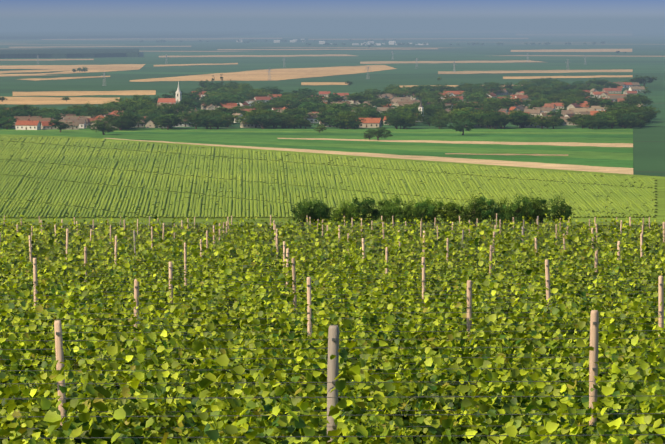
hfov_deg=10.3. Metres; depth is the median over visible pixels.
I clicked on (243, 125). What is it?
house
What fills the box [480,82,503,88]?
tree
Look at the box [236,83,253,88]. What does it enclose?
tree
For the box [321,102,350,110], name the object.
tree
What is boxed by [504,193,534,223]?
bush
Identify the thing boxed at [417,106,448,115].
tree
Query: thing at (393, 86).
tree
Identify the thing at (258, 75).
field
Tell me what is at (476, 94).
tree
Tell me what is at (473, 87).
tree
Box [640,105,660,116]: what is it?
tree
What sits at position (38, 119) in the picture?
house
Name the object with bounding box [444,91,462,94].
house
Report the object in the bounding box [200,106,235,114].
tree
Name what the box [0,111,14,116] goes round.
tree
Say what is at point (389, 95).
house
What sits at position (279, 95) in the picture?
house
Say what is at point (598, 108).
house
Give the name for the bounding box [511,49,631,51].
field
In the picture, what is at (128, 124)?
tree
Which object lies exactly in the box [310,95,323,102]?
tree
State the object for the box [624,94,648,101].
tree
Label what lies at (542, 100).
tree
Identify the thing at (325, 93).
house
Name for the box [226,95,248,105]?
tree
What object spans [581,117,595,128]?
tree
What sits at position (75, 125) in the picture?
house
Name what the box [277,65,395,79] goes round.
field
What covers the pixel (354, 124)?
tree
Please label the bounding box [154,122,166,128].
tree
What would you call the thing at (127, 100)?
tree
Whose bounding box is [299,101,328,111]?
tree
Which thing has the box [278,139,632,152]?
field
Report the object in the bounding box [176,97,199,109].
tree
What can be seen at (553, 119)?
tree
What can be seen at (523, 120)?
tree
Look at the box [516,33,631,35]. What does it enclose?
field
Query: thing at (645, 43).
ground
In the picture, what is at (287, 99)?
tree
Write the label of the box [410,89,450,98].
tree
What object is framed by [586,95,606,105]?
tree
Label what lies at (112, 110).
tree
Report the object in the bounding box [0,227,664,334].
vine leaves
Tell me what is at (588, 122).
tree
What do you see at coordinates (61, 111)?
tree
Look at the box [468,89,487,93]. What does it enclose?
tree
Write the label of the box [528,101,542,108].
tree
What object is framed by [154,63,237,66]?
field
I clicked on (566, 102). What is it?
tree
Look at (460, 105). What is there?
tree
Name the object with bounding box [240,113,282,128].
tree
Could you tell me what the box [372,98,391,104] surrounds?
tree
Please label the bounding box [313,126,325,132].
tree
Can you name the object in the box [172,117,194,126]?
house
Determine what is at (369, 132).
field
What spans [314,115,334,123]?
tree
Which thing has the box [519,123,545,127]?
house
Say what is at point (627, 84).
house
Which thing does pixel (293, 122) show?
tree
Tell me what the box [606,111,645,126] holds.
tree
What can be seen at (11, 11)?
sky
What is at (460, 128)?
tree
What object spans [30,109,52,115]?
tree
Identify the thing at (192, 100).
tree
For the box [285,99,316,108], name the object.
tree
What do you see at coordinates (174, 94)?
tree
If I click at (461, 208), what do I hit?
bush
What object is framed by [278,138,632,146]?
field
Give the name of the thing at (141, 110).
tree
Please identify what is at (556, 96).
tree
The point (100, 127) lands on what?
tree
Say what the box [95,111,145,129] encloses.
tree
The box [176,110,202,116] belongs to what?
tree
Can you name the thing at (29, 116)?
house
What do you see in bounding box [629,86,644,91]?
house
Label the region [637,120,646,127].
tree
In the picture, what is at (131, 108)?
tree
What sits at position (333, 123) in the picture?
tree
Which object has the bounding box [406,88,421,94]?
tree
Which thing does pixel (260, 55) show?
field
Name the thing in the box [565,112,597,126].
tree
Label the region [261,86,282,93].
tree
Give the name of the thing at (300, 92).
tree
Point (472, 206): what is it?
bush
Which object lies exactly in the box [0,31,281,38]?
field
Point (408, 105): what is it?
tree
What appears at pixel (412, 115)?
tree
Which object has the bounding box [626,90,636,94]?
house
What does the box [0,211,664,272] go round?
vine leaves
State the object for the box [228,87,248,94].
tree
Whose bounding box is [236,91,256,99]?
tree
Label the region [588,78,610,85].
tree
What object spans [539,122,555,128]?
tree
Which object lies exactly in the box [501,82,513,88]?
tree
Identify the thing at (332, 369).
vineyard posts and wires
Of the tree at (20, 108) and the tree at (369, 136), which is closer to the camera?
the tree at (369, 136)
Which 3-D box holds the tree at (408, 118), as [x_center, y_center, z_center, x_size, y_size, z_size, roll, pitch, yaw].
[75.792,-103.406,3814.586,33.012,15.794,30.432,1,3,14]
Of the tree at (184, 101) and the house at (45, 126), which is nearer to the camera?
the house at (45, 126)
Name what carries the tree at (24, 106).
on the ground
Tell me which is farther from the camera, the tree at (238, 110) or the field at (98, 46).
the field at (98, 46)
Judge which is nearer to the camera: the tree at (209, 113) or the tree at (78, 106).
the tree at (209, 113)
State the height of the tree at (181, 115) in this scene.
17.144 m
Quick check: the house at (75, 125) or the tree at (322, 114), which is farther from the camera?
the tree at (322, 114)
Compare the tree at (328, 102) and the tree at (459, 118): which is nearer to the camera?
the tree at (459, 118)
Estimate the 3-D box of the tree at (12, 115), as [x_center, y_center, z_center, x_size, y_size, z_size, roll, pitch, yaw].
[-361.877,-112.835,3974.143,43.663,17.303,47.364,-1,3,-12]
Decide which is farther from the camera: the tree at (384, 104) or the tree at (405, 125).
the tree at (384, 104)
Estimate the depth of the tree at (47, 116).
3922.99 m
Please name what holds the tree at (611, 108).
on the ground
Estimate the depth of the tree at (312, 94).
5012.53 m
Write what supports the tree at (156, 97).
on the ground
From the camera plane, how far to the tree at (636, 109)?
3990.43 m
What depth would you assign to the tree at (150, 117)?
3880.59 m
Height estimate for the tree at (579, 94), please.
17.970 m
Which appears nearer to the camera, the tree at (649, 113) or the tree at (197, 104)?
the tree at (649, 113)
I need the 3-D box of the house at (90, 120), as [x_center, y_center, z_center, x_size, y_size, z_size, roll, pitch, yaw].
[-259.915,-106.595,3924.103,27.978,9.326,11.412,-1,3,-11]
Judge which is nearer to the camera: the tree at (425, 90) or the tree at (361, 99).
the tree at (361, 99)
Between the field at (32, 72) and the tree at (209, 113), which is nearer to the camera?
the tree at (209, 113)
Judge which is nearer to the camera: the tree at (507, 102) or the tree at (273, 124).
the tree at (273, 124)
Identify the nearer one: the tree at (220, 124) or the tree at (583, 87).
the tree at (220, 124)
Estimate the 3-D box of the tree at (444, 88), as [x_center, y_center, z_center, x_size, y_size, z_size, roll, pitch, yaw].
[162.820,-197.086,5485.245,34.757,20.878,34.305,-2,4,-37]
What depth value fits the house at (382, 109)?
4399.84 m
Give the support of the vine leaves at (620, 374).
on the ground
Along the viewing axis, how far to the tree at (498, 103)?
4407.09 m
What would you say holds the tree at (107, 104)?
on the ground
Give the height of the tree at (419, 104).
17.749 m
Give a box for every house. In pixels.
[14,115,36,117]
[15,120,40,129]
[19,117,50,121]
[41,122,56,129]
[61,118,86,127]
[62,121,78,129]
[63,116,87,124]
[87,118,97,124]
[145,120,155,127]
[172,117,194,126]
[206,104,216,109]
[217,102,237,110]
[232,112,244,122]
[240,121,260,127]
[254,96,271,102]
[267,94,281,98]
[306,114,317,122]
[319,91,330,96]
[333,93,348,96]
[355,117,381,127]
[377,107,393,111]
[386,93,396,97]
[391,98,401,105]
[394,97,409,99]
[397,101,419,106]
[443,96,462,101]
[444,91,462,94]
[496,90,505,94]
[509,106,519,111]
[514,94,528,98]
[514,105,524,110]
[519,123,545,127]
[524,108,541,116]
[533,107,550,111]
[544,108,557,111]
[552,103,565,108]
[560,109,573,114]
[562,118,577,124]
[567,103,580,109]
[569,108,595,113]
[580,103,589,107]
[591,106,604,110]
[592,91,607,96]
[603,88,621,92]
[607,94,626,101]
[610,82,623,87]
[623,82,631,87]
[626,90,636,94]
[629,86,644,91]
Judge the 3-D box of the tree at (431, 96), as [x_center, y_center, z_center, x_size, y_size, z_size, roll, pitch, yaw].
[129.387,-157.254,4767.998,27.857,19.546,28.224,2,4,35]
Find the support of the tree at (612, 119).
on the ground
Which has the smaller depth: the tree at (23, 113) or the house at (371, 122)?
the house at (371, 122)
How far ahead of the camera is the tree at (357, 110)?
4133.81 m
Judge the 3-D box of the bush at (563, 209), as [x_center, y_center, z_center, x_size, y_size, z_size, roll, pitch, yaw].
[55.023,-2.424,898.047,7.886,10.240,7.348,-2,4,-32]
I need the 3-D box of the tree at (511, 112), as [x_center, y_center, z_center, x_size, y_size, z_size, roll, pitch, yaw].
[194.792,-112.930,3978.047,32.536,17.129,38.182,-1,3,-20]
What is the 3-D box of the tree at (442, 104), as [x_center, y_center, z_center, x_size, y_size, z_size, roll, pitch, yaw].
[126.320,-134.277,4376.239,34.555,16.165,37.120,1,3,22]
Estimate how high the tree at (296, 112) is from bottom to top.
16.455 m
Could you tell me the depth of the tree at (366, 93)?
4948.41 m
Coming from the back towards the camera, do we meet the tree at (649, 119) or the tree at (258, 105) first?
the tree at (258, 105)
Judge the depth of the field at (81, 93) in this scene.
5646.27 m
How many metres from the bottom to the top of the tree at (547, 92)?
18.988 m
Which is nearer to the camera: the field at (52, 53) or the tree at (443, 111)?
the tree at (443, 111)
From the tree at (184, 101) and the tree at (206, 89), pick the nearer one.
the tree at (184, 101)
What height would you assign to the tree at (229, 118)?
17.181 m
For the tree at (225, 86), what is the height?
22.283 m
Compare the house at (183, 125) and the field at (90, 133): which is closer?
the field at (90, 133)
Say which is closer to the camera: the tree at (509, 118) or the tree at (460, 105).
the tree at (509, 118)
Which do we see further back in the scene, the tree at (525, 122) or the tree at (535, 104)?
the tree at (535, 104)
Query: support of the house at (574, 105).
on the ground
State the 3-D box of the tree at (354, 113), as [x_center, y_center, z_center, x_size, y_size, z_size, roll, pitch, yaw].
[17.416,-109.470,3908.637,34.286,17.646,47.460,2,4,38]
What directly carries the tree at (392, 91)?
on the ground
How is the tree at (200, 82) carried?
on the ground
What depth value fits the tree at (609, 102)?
4426.71 m
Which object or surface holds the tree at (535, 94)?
on the ground
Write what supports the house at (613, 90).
on the ground
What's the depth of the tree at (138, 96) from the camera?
4631.86 m
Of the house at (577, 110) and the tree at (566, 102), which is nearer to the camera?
the house at (577, 110)
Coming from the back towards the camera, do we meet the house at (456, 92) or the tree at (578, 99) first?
the house at (456, 92)
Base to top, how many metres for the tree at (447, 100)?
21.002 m
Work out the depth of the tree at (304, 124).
3827.10 m
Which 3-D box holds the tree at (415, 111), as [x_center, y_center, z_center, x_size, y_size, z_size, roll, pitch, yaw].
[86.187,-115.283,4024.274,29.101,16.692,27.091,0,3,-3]
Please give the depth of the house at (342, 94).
5271.22 m
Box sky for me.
[0,0,664,23]
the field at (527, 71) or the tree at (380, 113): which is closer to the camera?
the tree at (380, 113)
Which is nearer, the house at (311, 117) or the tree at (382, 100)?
the house at (311, 117)
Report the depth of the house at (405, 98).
4974.09 m
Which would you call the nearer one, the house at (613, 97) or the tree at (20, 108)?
the tree at (20, 108)
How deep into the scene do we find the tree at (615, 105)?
4312.98 m
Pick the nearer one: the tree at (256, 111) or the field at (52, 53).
the tree at (256, 111)
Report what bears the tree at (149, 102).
on the ground
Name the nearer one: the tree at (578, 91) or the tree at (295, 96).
the tree at (295, 96)
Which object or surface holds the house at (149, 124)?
on the ground
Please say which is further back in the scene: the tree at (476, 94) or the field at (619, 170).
the tree at (476, 94)
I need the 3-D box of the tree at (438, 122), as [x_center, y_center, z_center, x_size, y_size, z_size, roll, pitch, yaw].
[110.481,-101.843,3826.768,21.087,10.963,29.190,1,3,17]
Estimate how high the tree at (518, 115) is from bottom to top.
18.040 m
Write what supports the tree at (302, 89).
on the ground
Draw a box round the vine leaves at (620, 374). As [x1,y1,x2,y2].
[0,259,664,443]
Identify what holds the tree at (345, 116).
on the ground
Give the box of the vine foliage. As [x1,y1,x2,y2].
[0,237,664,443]
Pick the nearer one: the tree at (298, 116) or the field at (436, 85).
the tree at (298, 116)
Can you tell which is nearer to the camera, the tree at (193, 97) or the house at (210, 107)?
the house at (210, 107)
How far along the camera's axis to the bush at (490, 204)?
899.52 m
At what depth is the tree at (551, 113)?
4113.03 m
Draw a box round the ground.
[0,24,664,228]
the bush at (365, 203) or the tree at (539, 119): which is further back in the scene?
the tree at (539, 119)
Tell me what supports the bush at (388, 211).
on the ground
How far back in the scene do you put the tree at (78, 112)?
4110.74 m
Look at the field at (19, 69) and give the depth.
8359.59 m
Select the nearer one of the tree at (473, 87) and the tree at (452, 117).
the tree at (452, 117)
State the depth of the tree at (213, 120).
3798.81 m
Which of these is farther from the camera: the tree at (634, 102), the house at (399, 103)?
the house at (399, 103)
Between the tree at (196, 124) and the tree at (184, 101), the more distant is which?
the tree at (184, 101)
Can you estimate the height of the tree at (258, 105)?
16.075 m
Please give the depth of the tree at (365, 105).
4380.27 m
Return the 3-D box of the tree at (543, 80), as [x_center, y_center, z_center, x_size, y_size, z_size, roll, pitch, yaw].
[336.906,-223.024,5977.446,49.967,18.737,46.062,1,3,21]
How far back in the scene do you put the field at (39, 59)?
10505.93 m
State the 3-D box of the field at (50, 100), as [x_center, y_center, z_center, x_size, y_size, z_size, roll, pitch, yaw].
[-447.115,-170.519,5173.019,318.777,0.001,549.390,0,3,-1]
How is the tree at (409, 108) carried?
on the ground
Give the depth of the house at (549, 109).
4388.17 m
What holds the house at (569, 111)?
on the ground
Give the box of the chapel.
[416,101,423,121]
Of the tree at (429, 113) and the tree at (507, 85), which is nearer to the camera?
the tree at (429, 113)
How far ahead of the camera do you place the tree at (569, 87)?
5515.00 m
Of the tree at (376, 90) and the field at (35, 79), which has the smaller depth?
the tree at (376, 90)
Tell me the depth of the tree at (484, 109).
4205.52 m
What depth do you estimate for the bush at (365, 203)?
904.66 m
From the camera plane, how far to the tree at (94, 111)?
4075.28 m
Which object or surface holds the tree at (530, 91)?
on the ground
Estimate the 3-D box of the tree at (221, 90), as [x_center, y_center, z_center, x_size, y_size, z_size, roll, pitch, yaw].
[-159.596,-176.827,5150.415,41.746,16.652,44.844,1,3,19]
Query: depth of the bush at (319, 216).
891.30 m
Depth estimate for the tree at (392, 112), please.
4074.22 m
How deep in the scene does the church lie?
4653.20 m
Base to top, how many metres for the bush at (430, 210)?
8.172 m
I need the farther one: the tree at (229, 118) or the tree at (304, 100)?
the tree at (304, 100)
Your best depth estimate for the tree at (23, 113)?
3994.28 m
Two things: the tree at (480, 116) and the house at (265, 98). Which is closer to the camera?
the tree at (480, 116)
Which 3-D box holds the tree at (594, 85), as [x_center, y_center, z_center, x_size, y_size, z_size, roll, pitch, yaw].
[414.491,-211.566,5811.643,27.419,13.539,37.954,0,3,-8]
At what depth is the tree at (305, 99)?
4495.51 m
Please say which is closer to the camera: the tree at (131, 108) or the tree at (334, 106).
the tree at (334, 106)
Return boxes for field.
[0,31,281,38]
[0,48,138,57]
[0,59,93,60]
[0,64,144,75]
[0,69,46,70]
[0,97,119,104]
[0,128,632,148]
[0,130,632,133]
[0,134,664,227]
[2,70,71,73]
[9,46,190,47]
[13,90,155,95]
[20,76,109,80]
[42,38,281,39]
[105,138,632,174]
[107,132,632,137]
[130,69,276,81]
[143,139,632,167]
[146,140,632,167]
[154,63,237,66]
[159,54,354,56]
[217,48,437,49]
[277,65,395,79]
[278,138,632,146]
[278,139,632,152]
[301,82,349,84]
[308,38,528,39]
[360,60,540,63]
[392,28,631,32]
[399,85,519,87]
[438,69,632,73]
[445,153,567,155]
[503,75,632,78]
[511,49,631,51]
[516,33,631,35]
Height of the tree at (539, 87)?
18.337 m
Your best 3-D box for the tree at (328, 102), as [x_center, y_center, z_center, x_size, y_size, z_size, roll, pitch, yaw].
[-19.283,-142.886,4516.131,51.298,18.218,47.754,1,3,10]
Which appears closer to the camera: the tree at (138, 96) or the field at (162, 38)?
the tree at (138, 96)
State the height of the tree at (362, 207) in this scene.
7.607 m
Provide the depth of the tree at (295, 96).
4731.98 m
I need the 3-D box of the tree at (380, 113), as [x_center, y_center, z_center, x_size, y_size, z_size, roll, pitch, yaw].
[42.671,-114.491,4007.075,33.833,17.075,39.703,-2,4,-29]
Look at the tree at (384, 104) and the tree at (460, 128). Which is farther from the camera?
the tree at (384, 104)
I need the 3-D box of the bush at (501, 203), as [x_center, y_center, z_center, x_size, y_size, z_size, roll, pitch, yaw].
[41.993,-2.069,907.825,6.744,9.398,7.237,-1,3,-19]
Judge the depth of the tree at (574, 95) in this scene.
4895.42 m
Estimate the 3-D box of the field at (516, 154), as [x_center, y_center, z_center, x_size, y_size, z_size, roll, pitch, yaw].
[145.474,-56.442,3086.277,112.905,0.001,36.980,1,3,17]
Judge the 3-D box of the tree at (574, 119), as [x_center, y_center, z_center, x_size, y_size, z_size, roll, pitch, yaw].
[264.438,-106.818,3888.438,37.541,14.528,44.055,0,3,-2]
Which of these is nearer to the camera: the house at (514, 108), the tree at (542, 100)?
the house at (514, 108)
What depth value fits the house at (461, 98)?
5052.78 m
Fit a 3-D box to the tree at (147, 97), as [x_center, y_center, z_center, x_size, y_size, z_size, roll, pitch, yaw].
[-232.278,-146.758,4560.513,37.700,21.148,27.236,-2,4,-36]
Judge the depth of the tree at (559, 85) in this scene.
5537.55 m
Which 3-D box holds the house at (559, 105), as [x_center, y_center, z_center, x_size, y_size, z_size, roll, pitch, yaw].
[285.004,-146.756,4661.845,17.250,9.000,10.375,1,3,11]
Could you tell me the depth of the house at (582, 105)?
4615.67 m
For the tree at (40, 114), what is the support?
on the ground
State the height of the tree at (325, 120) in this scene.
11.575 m
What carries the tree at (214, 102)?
on the ground
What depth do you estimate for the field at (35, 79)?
7091.72 m
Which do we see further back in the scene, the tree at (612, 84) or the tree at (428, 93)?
the tree at (612, 84)
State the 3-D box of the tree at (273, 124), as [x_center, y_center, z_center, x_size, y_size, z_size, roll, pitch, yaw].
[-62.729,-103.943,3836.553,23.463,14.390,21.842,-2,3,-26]
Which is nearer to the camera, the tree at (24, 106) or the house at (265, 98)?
the tree at (24, 106)
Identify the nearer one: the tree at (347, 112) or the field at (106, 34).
the tree at (347, 112)
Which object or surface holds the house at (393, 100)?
on the ground
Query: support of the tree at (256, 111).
on the ground
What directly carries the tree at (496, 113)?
on the ground
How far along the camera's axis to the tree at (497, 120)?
3806.28 m
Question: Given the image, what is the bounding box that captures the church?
[157,80,181,102]
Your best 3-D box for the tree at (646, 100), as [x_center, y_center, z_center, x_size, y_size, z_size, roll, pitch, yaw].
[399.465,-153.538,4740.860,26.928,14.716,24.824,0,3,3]
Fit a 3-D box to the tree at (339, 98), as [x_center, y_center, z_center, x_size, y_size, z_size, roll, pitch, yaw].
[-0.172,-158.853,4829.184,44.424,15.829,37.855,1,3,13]
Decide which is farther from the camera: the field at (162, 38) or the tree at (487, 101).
the field at (162, 38)
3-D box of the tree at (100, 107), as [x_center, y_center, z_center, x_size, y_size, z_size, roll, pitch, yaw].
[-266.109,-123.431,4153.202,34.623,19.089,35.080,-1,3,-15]
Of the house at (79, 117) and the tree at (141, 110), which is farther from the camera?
the tree at (141, 110)
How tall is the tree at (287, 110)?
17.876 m
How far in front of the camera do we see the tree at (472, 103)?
4281.96 m
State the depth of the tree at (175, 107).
4159.92 m
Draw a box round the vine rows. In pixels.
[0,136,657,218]
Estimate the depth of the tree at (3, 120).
3811.59 m
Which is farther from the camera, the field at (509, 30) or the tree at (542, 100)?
the field at (509, 30)
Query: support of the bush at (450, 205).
on the ground
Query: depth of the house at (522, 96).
5096.45 m
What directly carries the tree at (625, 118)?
on the ground
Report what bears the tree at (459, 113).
on the ground
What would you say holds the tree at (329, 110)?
on the ground
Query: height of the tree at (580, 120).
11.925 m
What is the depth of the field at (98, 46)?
15666.53 m
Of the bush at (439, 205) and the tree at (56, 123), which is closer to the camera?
the bush at (439, 205)
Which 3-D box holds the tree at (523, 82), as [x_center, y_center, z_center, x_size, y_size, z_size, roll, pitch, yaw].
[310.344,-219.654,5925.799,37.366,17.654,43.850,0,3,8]
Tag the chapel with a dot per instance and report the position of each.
(420, 107)
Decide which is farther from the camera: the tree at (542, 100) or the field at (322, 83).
the field at (322, 83)
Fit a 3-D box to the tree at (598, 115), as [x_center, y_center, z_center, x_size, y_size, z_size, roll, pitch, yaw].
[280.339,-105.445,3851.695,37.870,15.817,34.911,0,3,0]
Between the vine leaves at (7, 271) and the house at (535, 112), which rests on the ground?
the house at (535, 112)
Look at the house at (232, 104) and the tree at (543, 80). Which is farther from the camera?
the tree at (543, 80)
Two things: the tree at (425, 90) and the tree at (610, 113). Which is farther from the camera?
the tree at (425, 90)
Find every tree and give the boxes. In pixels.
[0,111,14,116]
[0,116,16,124]
[1,109,14,116]
[3,123,15,129]
[7,106,36,112]
[9,108,32,115]
[12,104,30,112]
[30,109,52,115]
[37,114,62,119]
[38,111,60,116]
[42,109,66,114]
[48,119,72,131]
[62,103,98,111]
[64,107,90,114]
[83,105,111,113]
[84,110,103,116]
[87,118,120,134]
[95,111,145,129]
[99,103,119,108]
[102,97,134,106]
[105,105,119,112]
[109,117,136,129]
[113,102,145,114]
[122,102,150,106]
[129,94,149,99]
[129,98,156,106]
[132,109,152,115]
[136,95,156,101]
[140,113,160,123]
[144,106,172,112]
[152,95,167,102]
[152,103,194,113]
[153,115,183,128]
[154,113,184,125]
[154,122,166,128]
[162,89,208,98]
[175,98,201,105]
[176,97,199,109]
[176,101,204,108]
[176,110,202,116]
[183,93,200,101]
[185,110,223,122]
[186,115,206,128]
[195,113,227,128]
[197,87,211,90]
[198,80,212,86]
[198,96,229,106]
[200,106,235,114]
[202,82,215,87]
[203,89,224,96]
[206,117,231,128]
[210,84,236,89]
[218,113,238,126]
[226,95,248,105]
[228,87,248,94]
[230,105,246,112]
[233,111,273,127]
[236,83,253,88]
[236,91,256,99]
[236,103,269,108]
[240,109,284,127]
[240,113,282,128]
[248,89,272,96]
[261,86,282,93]
[263,116,283,127]
[269,101,288,108]
[275,96,295,103]
[278,94,298,98]
[280,116,309,128]
[282,109,306,115]
[283,108,301,115]
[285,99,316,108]
[287,97,318,104]
[287,113,309,127]
[290,90,319,95]
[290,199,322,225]
[291,98,319,104]
[292,87,317,92]
[293,107,314,118]
[294,91,323,95]
[298,119,315,128]
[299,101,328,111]
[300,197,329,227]
[308,98,333,103]
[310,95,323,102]
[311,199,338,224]
[313,107,345,118]
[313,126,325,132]
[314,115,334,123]
[315,110,338,119]
[319,95,347,101]
[319,104,344,113]
[319,116,330,126]
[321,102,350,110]
[327,92,343,101]
[327,117,359,128]
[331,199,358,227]
[333,112,360,128]
[336,111,361,116]
[337,111,365,127]
[339,203,368,224]
[345,93,375,103]
[349,122,359,128]
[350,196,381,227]
[351,106,378,113]
[355,103,374,108]
[356,92,378,99]
[356,109,378,117]
[361,88,384,94]
[362,109,384,117]
[362,133,373,139]
[364,126,392,139]
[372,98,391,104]
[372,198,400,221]
[375,101,390,106]
[379,108,402,115]
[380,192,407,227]
[383,84,406,89]
[383,88,406,96]
[386,113,408,128]
[392,114,420,128]
[393,106,426,113]
[397,112,425,120]
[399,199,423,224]
[400,104,433,108]
[400,122,411,127]
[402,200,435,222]
[403,109,423,121]
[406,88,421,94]
[408,85,435,92]
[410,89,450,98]
[410,102,433,107]
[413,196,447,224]
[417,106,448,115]
[418,114,435,124]
[420,88,435,96]
[421,118,435,125]
[422,93,439,100]
[424,110,435,116]
[428,94,459,104]
[430,112,451,123]
[430,119,449,128]
[431,102,448,108]
[433,83,451,91]
[433,109,446,115]
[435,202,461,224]
[440,110,469,123]
[445,107,483,121]
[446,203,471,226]
[447,99,485,109]
[447,119,476,134]
[453,100,484,107]
[454,114,476,124]
[455,109,483,123]
[460,86,488,90]
[460,92,483,101]
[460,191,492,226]
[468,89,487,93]
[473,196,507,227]
[475,106,500,111]
[476,96,497,104]
[477,112,493,127]
[478,97,497,106]
[479,118,499,128]
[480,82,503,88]
[483,85,504,93]
[486,100,510,108]
[487,98,519,106]
[487,114,508,128]
[488,116,521,128]
[489,111,514,127]
[490,96,531,107]
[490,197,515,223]
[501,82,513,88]
[502,109,523,123]
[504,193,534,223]
[506,112,534,127]
[511,86,527,93]
[511,114,532,127]
[514,117,530,126]
[517,80,534,86]
[522,85,551,90]
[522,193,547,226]
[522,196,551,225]
[523,86,544,95]
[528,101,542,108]
[528,114,550,128]
[531,78,547,82]
[531,92,540,97]
[531,98,550,103]
[535,88,560,96]
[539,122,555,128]
[542,82,570,89]
[543,93,572,102]
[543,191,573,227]
[545,116,564,128]
[547,110,562,115]
[561,89,590,96]
[561,98,579,107]
[564,85,581,89]
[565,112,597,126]
[566,94,584,100]
[568,114,590,123]
[569,92,595,100]
[569,98,584,104]
[572,83,589,89]
[574,118,586,127]
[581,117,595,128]
[582,120,602,128]
[585,113,615,127]
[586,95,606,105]
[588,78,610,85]
[589,83,601,89]
[589,118,612,128]
[598,98,622,107]
[601,115,621,127]
[604,104,632,111]
[606,82,620,87]
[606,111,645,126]
[611,109,638,126]
[613,98,643,105]
[613,102,629,107]
[616,113,636,127]
[621,118,640,127]
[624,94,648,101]
[625,105,646,113]
[629,75,656,85]
[631,113,653,126]
[632,112,650,122]
[633,106,655,116]
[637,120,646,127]
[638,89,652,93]
[640,97,653,104]
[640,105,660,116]
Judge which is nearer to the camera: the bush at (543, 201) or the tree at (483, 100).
the bush at (543, 201)
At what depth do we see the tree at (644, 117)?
3891.76 m
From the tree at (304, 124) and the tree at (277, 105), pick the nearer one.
the tree at (304, 124)
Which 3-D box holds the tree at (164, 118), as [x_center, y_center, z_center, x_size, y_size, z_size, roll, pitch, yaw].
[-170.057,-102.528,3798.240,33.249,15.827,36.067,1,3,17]
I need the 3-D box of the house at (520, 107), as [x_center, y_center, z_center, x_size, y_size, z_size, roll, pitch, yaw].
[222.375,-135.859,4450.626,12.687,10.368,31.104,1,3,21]
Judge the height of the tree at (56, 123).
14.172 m
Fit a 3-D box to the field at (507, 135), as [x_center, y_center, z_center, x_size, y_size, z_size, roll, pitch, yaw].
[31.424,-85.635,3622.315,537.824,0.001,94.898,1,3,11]
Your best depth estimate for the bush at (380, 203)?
912.20 m
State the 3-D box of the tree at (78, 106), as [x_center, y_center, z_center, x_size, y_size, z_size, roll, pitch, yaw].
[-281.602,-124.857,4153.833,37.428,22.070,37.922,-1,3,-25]
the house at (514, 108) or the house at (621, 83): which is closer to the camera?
the house at (514, 108)
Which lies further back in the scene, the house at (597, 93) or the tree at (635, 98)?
the house at (597, 93)
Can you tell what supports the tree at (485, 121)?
on the ground
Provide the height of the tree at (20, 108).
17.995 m
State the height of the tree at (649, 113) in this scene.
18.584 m
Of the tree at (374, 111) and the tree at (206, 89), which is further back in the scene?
the tree at (206, 89)
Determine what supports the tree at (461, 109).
on the ground
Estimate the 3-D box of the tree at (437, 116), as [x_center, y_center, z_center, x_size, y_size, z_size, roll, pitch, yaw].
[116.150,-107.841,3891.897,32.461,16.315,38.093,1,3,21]
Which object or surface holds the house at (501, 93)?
on the ground
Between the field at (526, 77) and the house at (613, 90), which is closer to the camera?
the house at (613, 90)
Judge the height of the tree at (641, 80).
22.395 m
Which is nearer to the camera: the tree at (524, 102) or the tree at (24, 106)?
the tree at (24, 106)
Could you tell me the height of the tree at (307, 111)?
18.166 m
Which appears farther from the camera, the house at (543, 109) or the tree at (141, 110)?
the house at (543, 109)
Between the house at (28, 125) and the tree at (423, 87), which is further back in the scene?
the tree at (423, 87)
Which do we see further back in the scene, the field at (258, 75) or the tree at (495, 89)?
the field at (258, 75)
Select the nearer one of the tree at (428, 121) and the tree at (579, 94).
the tree at (428, 121)
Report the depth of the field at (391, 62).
9999.20 m
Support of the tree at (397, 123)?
on the ground
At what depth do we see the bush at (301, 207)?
889.59 m
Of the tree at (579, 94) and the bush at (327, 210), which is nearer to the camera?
the bush at (327, 210)
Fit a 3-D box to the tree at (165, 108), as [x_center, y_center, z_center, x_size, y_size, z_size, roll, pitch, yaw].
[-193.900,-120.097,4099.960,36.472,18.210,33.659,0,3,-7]
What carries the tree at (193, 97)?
on the ground
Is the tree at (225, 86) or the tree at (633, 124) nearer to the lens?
the tree at (633, 124)
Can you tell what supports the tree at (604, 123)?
on the ground
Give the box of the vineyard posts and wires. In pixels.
[0,213,664,443]

